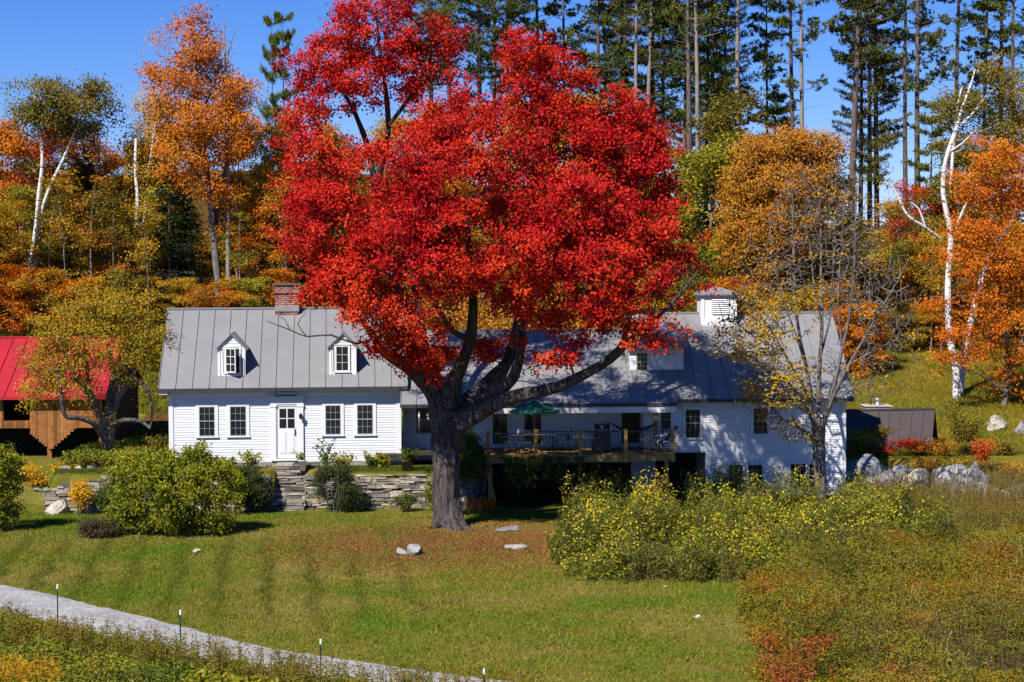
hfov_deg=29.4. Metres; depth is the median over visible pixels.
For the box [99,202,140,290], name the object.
broadleaf tree
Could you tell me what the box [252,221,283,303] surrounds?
broadleaf tree
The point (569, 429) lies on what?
patio chair
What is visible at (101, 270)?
broadleaf tree
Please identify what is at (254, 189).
broadleaf tree
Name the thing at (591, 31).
pine tree
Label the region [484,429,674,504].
wooden deck
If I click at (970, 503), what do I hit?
dry stalks
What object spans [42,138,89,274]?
spruce tree
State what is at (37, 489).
garden stone
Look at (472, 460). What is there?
shrub
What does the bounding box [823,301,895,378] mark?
broadleaf tree
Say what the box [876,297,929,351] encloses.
broadleaf tree
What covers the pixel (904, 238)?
broadleaf tree
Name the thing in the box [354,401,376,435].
window
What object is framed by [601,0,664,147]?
pine tree
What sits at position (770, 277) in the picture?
broadleaf tree
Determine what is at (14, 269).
broadleaf tree
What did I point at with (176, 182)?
broadleaf tree
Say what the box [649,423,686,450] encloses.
reclining chair
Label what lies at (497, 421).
porch door
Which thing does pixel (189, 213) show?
spruce tree
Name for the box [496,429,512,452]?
patio chair
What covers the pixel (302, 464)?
plant pot
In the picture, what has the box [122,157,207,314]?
spruce tree
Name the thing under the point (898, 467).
boulder
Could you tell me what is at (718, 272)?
broadleaf tree
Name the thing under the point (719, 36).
pine tree
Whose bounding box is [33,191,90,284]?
broadleaf tree
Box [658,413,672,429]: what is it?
window
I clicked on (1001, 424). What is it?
boulder
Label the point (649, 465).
basement door
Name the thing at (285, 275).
broadleaf tree
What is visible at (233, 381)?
farmhouse
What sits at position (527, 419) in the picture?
porch door
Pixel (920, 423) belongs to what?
outbuilding
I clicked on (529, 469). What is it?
hanging vine
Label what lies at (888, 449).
shrub
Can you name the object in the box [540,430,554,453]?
patio chair
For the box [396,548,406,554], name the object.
lawn rock
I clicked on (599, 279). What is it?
broadleaf tree
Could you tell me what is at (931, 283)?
broadleaf tree
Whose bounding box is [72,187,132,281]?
broadleaf tree
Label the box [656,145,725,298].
broadleaf tree
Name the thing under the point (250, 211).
broadleaf tree
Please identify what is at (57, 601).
fence post
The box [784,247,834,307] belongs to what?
broadleaf tree
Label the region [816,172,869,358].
broadleaf tree
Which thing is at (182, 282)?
broadleaf tree
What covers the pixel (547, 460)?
hanging vine
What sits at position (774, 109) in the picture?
pine tree
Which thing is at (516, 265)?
broadleaf tree
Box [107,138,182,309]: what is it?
birch tree
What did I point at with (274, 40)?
pine tree
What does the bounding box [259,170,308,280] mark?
broadleaf tree
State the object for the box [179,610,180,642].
fence post
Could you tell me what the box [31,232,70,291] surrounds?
broadleaf tree
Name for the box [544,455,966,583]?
wildflowers
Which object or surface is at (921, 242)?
broadleaf tree
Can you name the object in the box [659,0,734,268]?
pine tree
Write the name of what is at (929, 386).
hill grass
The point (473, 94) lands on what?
pine tree
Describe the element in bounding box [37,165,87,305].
broadleaf tree
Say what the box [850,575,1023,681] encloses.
dry stalks
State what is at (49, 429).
barn
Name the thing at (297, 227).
broadleaf tree
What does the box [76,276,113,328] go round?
broadleaf tree
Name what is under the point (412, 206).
maple tree
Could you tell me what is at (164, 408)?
hill grass
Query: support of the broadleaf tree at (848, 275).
on the ground at (540, 498)
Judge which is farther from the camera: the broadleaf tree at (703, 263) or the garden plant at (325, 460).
the broadleaf tree at (703, 263)
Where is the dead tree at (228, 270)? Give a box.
[218,22,237,281]
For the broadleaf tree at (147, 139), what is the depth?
119.07 m
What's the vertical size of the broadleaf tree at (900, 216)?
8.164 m
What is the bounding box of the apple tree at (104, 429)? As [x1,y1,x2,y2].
[12,265,174,449]
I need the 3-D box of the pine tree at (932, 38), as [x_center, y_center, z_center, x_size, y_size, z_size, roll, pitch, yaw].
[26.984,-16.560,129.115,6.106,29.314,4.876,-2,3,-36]
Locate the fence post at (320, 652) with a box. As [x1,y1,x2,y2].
[320,639,321,671]
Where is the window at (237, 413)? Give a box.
[226,403,249,437]
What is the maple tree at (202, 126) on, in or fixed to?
on the ground at (540, 498)
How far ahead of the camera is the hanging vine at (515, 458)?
77.58 m
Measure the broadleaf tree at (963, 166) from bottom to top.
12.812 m
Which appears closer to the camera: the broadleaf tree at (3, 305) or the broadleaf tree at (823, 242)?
the broadleaf tree at (3, 305)
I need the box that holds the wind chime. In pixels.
[418,410,419,433]
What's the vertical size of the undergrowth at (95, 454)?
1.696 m
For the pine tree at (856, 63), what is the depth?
130.09 m
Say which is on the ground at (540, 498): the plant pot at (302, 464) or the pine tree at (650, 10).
the pine tree at (650, 10)
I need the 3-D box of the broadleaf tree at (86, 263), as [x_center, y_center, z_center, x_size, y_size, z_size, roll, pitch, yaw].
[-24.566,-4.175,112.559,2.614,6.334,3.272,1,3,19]
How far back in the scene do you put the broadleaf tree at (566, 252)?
117.51 m
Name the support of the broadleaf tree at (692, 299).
on the ground at (540, 498)
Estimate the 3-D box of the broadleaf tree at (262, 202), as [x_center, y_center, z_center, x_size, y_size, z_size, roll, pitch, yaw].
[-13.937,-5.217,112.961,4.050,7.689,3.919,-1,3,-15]
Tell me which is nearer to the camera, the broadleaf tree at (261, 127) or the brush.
the brush
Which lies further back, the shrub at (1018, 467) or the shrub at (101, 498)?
the shrub at (1018, 467)
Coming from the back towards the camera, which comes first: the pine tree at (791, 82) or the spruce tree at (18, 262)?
the pine tree at (791, 82)
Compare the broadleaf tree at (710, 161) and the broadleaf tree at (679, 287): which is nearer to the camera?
the broadleaf tree at (679, 287)
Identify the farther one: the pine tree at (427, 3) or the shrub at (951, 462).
the pine tree at (427, 3)
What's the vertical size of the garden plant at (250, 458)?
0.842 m
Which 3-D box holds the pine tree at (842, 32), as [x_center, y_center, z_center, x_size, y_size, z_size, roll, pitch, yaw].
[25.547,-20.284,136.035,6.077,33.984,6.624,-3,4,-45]
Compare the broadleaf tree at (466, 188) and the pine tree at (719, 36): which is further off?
the pine tree at (719, 36)
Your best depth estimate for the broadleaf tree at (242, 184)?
112.88 m
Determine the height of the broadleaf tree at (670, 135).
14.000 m
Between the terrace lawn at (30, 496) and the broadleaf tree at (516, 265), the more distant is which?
the broadleaf tree at (516, 265)
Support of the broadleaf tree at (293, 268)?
on the ground at (540, 498)
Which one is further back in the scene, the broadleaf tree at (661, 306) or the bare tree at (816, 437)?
the broadleaf tree at (661, 306)
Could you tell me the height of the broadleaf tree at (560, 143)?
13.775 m
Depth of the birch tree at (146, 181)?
113.47 m
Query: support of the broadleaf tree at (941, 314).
on the ground at (540, 498)
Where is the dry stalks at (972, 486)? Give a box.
[860,457,1023,510]
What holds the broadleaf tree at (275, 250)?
on the ground at (540, 498)
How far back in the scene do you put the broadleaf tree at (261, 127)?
119.58 m
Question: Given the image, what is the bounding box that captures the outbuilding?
[846,396,937,449]
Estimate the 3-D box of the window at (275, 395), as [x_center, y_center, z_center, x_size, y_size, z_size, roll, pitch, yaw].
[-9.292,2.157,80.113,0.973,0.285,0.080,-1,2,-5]
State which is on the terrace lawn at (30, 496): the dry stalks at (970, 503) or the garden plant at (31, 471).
the garden plant at (31, 471)
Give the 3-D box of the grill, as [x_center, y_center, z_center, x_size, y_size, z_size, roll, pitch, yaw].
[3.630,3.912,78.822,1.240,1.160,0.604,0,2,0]
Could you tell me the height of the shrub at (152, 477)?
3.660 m
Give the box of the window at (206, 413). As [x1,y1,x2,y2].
[195,403,218,437]
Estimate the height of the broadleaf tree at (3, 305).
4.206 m
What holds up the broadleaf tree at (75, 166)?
on the ground at (540, 498)
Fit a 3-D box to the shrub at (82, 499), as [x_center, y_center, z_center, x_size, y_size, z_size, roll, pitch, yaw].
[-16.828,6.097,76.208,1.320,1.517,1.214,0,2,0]
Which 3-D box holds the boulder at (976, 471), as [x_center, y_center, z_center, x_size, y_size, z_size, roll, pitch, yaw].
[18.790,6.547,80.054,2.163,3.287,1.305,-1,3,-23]
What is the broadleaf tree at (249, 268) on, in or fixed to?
on the ground at (540, 498)
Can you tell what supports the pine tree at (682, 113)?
on the ground at (540, 498)
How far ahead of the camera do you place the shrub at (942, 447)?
85.62 m
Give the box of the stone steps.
[270,462,319,510]
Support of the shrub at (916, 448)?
on the ground at (540, 498)
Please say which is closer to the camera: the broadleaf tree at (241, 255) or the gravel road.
the gravel road
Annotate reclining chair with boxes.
[640,425,679,451]
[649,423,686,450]
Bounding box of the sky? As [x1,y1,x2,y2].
[0,0,1023,227]
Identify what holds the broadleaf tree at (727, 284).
on the ground at (540, 498)
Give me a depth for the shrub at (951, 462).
82.86 m
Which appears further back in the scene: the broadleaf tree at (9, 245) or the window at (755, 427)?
the broadleaf tree at (9, 245)
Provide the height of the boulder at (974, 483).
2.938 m
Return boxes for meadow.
[0,605,373,681]
[176,668,375,681]
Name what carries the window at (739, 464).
in the farmhouse
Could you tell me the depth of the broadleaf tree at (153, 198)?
112.10 m
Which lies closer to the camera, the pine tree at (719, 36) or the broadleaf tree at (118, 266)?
the broadleaf tree at (118, 266)
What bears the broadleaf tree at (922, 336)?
on the ground at (540, 498)
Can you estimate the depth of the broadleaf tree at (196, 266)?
113.86 m
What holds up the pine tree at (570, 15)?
on the ground at (540, 498)
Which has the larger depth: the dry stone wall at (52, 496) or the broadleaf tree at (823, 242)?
the broadleaf tree at (823, 242)
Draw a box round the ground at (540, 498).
[0,170,1023,681]
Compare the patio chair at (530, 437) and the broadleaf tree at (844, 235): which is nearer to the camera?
the patio chair at (530, 437)
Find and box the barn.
[0,336,143,457]
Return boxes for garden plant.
[20,460,48,487]
[48,460,83,472]
[110,442,158,451]
[142,433,168,449]
[187,438,212,462]
[213,456,239,467]
[238,448,263,468]
[312,435,337,465]
[330,450,357,466]
[362,450,393,466]
[364,454,378,468]
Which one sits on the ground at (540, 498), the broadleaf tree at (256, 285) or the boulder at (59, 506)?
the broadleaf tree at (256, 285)
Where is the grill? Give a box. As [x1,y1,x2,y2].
[586,423,616,451]
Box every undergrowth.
[0,234,1023,346]
[44,424,168,486]
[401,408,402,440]
[750,619,938,681]
[763,549,1020,616]
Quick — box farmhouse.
[158,283,854,495]
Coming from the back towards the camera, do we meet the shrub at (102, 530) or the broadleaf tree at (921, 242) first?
the broadleaf tree at (921, 242)
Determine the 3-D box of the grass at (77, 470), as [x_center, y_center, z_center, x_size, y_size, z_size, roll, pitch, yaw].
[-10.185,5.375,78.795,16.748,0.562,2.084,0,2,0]
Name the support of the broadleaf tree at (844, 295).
on the ground at (540, 498)
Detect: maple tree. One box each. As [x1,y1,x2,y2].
[132,0,272,295]
[246,0,723,530]
[904,129,1023,404]
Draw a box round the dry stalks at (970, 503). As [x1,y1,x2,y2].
[859,455,1023,530]
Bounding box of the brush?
[733,515,1023,681]
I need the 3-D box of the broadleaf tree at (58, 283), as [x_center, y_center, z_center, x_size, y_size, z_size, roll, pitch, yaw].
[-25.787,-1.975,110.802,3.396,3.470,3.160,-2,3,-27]
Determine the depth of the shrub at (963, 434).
85.62 m
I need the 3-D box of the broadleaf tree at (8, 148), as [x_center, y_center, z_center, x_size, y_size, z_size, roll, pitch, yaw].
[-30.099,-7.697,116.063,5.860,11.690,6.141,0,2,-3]
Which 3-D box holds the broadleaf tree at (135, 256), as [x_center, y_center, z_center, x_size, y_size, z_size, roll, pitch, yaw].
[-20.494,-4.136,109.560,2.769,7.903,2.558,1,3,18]
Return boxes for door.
[277,406,296,457]
[490,414,509,443]
[522,414,542,443]
[620,413,639,442]
[631,461,654,486]
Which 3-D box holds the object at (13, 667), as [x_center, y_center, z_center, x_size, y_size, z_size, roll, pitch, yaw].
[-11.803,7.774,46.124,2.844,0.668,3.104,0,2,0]
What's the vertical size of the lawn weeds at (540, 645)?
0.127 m
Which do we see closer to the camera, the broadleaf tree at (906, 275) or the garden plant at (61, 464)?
the garden plant at (61, 464)
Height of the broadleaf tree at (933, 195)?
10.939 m
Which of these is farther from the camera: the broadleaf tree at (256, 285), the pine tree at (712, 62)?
the pine tree at (712, 62)
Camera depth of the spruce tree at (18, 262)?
111.93 m
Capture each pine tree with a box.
[257,14,287,268]
[263,10,299,221]
[397,0,462,104]
[422,0,482,231]
[425,0,523,257]
[463,0,525,243]
[469,0,548,168]
[504,0,578,190]
[530,0,603,167]
[557,0,642,114]
[570,0,633,258]
[584,0,658,269]
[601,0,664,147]
[617,0,673,107]
[619,0,692,151]
[623,0,706,265]
[641,0,725,240]
[646,0,713,242]
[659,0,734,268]
[669,0,744,219]
[671,0,752,216]
[698,0,760,173]
[712,0,753,130]
[740,0,799,163]
[748,89,808,263]
[751,0,829,233]
[765,0,839,285]
[828,0,912,277]
[828,0,928,269]
[831,0,914,258]
[837,2,900,266]
[861,0,934,258]
[869,0,960,241]
[899,99,962,286]
[922,0,993,296]
[947,0,1023,202]
[962,0,1023,192]
[968,0,1023,190]
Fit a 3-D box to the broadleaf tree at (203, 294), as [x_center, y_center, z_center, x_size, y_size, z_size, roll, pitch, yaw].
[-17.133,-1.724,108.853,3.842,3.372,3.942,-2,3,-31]
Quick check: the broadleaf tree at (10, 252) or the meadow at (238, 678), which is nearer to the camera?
the meadow at (238, 678)
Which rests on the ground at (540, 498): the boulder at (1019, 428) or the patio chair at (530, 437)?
the boulder at (1019, 428)
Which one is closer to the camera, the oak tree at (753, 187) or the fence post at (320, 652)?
the fence post at (320, 652)
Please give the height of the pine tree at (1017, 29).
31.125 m
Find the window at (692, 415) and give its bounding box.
[682,406,702,438]
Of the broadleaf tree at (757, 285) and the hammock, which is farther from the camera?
the broadleaf tree at (757, 285)
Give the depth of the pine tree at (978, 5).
130.63 m
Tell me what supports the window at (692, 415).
in the farmhouse
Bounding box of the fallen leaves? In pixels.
[263,517,582,579]
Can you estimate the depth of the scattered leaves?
57.86 m
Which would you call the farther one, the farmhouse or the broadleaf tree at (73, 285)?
the broadleaf tree at (73, 285)
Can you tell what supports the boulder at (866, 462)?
on the ground at (540, 498)
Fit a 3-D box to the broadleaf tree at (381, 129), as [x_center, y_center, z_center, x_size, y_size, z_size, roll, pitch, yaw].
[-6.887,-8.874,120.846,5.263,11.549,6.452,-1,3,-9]
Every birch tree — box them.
[0,69,133,307]
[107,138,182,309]
[110,86,185,290]
[892,44,1023,397]
[959,78,1023,392]
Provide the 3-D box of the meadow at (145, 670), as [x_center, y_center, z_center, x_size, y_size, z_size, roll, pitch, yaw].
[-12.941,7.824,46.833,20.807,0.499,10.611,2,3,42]
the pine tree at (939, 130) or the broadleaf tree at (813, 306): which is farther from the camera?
the pine tree at (939, 130)
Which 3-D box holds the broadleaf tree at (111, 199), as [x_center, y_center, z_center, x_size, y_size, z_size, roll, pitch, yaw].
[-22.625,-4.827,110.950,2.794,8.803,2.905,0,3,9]
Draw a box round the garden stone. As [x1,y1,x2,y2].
[33,487,42,491]
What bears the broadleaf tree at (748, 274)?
on the ground at (540, 498)
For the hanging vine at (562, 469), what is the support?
hanging from the wooden deck
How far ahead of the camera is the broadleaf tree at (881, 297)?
112.98 m
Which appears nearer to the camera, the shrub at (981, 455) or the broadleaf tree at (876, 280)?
the shrub at (981, 455)
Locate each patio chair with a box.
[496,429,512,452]
[518,430,532,451]
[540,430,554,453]
[556,427,570,451]
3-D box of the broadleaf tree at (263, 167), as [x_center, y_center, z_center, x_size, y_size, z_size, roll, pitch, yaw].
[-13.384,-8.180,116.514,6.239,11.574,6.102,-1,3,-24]
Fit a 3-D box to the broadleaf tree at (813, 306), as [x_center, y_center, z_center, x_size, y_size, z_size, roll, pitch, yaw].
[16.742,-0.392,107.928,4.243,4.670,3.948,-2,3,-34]
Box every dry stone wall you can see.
[43,475,272,510]
[304,471,486,508]
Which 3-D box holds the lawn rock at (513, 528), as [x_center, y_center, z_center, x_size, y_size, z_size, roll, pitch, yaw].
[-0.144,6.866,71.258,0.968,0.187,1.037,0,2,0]
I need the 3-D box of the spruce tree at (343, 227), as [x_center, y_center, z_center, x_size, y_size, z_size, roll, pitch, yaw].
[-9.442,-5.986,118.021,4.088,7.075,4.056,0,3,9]
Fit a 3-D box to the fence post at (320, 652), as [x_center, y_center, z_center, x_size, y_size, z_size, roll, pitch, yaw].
[-4.506,7.631,45.952,0.040,1.223,0.060,0,2,0]
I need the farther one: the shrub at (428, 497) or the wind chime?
the wind chime
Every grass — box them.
[0,303,187,413]
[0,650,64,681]
[50,464,432,479]
[780,520,1023,681]
[838,329,1023,456]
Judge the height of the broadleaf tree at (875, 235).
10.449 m
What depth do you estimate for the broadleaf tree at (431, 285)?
113.64 m
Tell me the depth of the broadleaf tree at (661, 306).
107.58 m
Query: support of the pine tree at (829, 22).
on the ground at (540, 498)
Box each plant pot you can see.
[292,450,306,470]
[400,446,420,470]
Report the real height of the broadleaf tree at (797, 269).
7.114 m
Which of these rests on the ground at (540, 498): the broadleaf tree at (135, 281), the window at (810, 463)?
the broadleaf tree at (135, 281)
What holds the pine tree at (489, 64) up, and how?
on the ground at (540, 498)
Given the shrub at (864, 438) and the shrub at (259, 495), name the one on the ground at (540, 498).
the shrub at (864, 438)
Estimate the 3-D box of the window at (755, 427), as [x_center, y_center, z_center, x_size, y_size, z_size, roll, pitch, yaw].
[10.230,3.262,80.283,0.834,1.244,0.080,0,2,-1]
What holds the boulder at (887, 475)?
on the ground at (540, 498)
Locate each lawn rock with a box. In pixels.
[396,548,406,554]
[407,544,422,555]
[495,525,520,530]
[504,544,527,549]
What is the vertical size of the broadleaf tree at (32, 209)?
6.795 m
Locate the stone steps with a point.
(290, 496)
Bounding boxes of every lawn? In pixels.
[0,456,432,506]
[0,505,964,681]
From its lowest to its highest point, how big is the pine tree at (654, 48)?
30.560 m
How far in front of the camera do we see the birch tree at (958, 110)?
99.72 m
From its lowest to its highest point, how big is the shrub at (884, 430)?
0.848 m
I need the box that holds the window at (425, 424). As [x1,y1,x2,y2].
[413,408,430,434]
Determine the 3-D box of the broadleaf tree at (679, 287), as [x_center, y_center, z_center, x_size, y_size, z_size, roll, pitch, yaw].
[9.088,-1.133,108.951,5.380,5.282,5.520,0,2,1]
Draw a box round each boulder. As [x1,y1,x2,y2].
[44,499,69,514]
[81,504,97,513]
[846,453,880,490]
[847,461,889,473]
[863,473,897,492]
[888,464,913,476]
[899,468,930,490]
[928,464,967,497]
[932,465,950,479]
[960,461,989,490]
[962,481,997,498]
[987,415,1006,430]
[1015,421,1023,433]
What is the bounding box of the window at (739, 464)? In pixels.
[726,462,745,489]
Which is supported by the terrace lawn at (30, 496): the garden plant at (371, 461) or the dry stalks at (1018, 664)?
the garden plant at (371, 461)
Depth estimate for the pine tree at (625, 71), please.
136.66 m
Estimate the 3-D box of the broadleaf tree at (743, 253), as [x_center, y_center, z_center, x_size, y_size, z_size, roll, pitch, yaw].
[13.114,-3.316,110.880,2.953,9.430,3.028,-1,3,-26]
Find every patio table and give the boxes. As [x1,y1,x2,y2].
[514,432,554,448]
[574,436,593,451]
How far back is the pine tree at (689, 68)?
130.31 m
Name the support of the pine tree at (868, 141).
on the ground at (540, 498)
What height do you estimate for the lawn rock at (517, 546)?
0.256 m
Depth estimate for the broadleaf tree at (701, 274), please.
113.21 m
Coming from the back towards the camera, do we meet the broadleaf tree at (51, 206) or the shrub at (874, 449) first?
the broadleaf tree at (51, 206)
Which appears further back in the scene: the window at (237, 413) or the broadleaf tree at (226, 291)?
the broadleaf tree at (226, 291)
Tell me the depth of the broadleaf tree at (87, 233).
110.92 m
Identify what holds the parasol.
on the wooden deck
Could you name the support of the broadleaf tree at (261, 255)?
on the ground at (540, 498)
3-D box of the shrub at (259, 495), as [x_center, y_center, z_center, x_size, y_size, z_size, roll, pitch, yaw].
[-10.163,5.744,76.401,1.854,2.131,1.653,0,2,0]
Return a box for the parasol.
[509,399,558,451]
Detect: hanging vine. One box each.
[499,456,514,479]
[502,456,531,497]
[519,455,539,487]
[536,456,560,480]
[551,455,573,483]
[572,456,587,491]
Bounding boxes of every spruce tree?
[0,194,26,324]
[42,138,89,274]
[57,147,114,287]
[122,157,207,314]
[162,187,212,294]
[269,223,306,280]
[336,183,367,282]
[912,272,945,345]
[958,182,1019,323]
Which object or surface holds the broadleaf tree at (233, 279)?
on the ground at (540, 498)
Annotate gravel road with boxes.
[0,585,512,681]
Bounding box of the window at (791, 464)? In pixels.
[788,461,807,489]
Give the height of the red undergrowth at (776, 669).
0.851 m
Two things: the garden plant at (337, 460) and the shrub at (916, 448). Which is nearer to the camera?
the garden plant at (337, 460)
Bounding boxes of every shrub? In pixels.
[0,440,31,531]
[65,478,96,514]
[73,515,126,538]
[85,475,130,513]
[98,441,240,537]
[216,462,251,514]
[233,460,274,512]
[307,462,369,512]
[393,489,421,511]
[421,474,431,510]
[459,430,492,508]
[463,494,499,512]
[846,428,883,447]
[847,439,886,460]
[855,423,905,440]
[863,444,896,453]
[884,437,918,449]
[893,438,940,451]
[904,456,947,470]
[915,437,961,455]
[932,398,1003,448]
[937,456,991,467]
[968,437,998,463]
[979,437,1023,455]
[995,460,1022,476]
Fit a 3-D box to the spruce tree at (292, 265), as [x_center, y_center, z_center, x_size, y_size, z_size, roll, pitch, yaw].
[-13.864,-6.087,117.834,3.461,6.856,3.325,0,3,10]
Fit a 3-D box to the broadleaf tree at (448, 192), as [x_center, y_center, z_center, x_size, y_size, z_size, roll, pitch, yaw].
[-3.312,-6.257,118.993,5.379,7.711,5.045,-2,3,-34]
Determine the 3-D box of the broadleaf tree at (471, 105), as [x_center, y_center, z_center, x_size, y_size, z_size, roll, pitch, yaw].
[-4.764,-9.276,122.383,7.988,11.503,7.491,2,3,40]
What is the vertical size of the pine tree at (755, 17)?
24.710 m
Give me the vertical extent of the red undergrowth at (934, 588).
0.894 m
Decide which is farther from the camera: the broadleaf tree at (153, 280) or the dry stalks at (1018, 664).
the broadleaf tree at (153, 280)
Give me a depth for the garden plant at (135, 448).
81.97 m
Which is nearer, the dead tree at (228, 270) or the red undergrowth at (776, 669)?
the red undergrowth at (776, 669)
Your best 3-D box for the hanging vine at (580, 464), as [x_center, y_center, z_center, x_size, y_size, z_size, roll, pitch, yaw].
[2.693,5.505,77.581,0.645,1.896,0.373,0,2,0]
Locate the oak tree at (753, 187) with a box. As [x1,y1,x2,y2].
[703,120,866,298]
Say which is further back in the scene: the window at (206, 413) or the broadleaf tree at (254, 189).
the broadleaf tree at (254, 189)
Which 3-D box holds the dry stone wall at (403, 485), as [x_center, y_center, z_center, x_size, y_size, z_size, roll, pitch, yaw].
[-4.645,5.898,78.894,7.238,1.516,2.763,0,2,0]
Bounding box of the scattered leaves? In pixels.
[0,512,767,681]
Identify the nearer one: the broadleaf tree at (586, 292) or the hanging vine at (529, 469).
the hanging vine at (529, 469)
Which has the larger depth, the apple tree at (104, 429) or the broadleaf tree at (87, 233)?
the broadleaf tree at (87, 233)
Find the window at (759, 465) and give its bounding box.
[745,462,764,489]
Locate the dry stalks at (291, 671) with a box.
[0,600,540,681]
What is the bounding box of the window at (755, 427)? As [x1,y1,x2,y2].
[750,405,770,434]
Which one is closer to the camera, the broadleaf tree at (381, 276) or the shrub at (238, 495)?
the shrub at (238, 495)
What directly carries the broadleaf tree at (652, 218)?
on the ground at (540, 498)
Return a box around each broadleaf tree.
[0,115,52,266]
[0,146,57,264]
[0,180,54,300]
[0,196,42,306]
[0,225,21,271]
[0,258,16,323]
[0,262,59,335]
[0,266,74,334]
[4,198,76,289]
[24,126,80,276]
[24,276,85,330]
[26,176,73,279]
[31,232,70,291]
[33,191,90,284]
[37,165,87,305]
[42,275,109,335]
[51,227,86,284]
[55,129,137,279]
[56,156,118,273]
[65,152,119,277]
[66,215,108,310]
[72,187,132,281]
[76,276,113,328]
[84,150,141,248]
[86,266,152,331]
[89,179,136,292]
[91,242,108,277]
[97,222,138,322]
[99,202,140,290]
[100,230,143,285]
[118,119,193,272]
[120,197,168,333]
[126,187,191,315]
[127,223,166,304]
[128,148,202,264]
[134,277,174,324]
[139,174,206,273]
[147,276,199,320]
[180,258,207,286]
[181,280,235,307]
[182,232,219,287]
[193,99,277,275]
[194,284,252,307]
[202,168,278,279]
[211,250,246,291]
[213,194,262,284]
[213,275,270,306]
[216,203,271,282]
[220,277,278,306]
[230,178,278,279]
[235,231,266,275]
[236,109,339,274]
[240,187,302,285]
[245,241,284,295]
[250,182,302,268]
[251,163,322,282]
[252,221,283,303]
[256,267,310,306]
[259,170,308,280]
[272,249,307,281]
[302,119,367,248]
[304,130,392,240]
[358,105,424,286]
[366,243,392,292]
[385,101,480,280]
[419,273,445,317]
[428,177,491,292]
[441,176,513,305]
[469,100,567,275]
[486,87,618,279]
[493,261,535,320]
[524,96,630,300]
[530,182,592,301]
[568,106,708,274]
[579,251,623,328]
[614,175,683,310]
[625,276,686,311]
[632,252,682,311]
[639,273,715,311]
[655,240,714,309]
[656,127,782,297]
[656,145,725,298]
[657,257,717,310]
[678,83,776,273]
[680,292,696,311]
[686,285,725,310]
[690,273,779,311]
[694,240,749,301]
[708,261,749,300]
[722,200,756,276]
[729,280,790,311]
[733,258,766,300]
[744,216,785,291]
[754,282,838,333]
[761,236,829,295]
[780,177,870,292]
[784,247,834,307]
[784,295,844,333]
[806,278,896,369]
[813,268,856,315]
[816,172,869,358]
[819,242,863,338]
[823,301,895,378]
[824,210,894,304]
[843,178,904,352]
[850,262,891,345]
[859,284,897,347]
[862,234,929,311]
[871,196,921,344]
[872,195,916,311]
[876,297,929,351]
[881,175,961,313]
[890,259,926,335]
[891,228,963,332]
[894,304,943,349]
[898,165,996,310]
[905,217,953,351]
[907,260,952,341]
[917,130,1022,332]
[925,297,956,349]
[958,128,1023,337]
[987,238,1023,352]
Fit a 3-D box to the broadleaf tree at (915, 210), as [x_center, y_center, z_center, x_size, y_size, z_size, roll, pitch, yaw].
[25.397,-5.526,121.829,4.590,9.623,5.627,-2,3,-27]
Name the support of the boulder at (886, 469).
on the ground at (540, 498)
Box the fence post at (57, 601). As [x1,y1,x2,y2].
[56,584,58,621]
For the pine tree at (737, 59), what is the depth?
127.32 m
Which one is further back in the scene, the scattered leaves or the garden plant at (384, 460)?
the garden plant at (384, 460)
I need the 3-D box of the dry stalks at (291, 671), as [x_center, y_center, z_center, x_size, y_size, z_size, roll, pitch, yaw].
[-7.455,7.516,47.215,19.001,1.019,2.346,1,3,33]
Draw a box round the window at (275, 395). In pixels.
[274,391,296,396]
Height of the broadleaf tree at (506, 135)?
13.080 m
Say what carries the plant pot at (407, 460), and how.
on the terrace lawn at (30, 496)
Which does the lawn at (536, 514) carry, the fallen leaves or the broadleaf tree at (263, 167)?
the fallen leaves
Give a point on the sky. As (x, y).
(46, 37)
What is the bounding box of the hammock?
[603,421,663,449]
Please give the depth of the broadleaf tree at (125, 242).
112.31 m
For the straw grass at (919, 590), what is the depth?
53.55 m
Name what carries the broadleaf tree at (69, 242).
on the ground at (540, 498)
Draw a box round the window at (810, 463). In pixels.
[806,461,813,489]
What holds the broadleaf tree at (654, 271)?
on the ground at (540, 498)
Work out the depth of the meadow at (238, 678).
44.99 m
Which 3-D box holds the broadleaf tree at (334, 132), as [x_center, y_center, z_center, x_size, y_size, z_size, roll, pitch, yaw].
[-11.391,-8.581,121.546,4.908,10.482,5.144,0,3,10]
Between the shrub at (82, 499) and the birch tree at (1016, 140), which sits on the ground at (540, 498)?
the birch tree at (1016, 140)
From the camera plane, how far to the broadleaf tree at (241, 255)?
110.09 m
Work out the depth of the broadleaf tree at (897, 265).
116.33 m
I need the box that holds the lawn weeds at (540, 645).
[432,601,732,678]
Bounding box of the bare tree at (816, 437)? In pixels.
[691,151,929,507]
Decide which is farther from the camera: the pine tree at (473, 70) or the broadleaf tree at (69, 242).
the pine tree at (473, 70)
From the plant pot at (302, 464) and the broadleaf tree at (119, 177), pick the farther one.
the broadleaf tree at (119, 177)
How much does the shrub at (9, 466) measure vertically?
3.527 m
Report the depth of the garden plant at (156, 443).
82.04 m
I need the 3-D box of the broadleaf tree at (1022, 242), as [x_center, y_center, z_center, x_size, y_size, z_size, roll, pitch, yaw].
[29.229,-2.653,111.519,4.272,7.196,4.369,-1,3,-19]
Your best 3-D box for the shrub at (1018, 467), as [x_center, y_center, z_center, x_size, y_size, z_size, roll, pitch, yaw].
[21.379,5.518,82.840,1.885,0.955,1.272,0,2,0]
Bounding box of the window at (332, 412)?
[322,401,344,435]

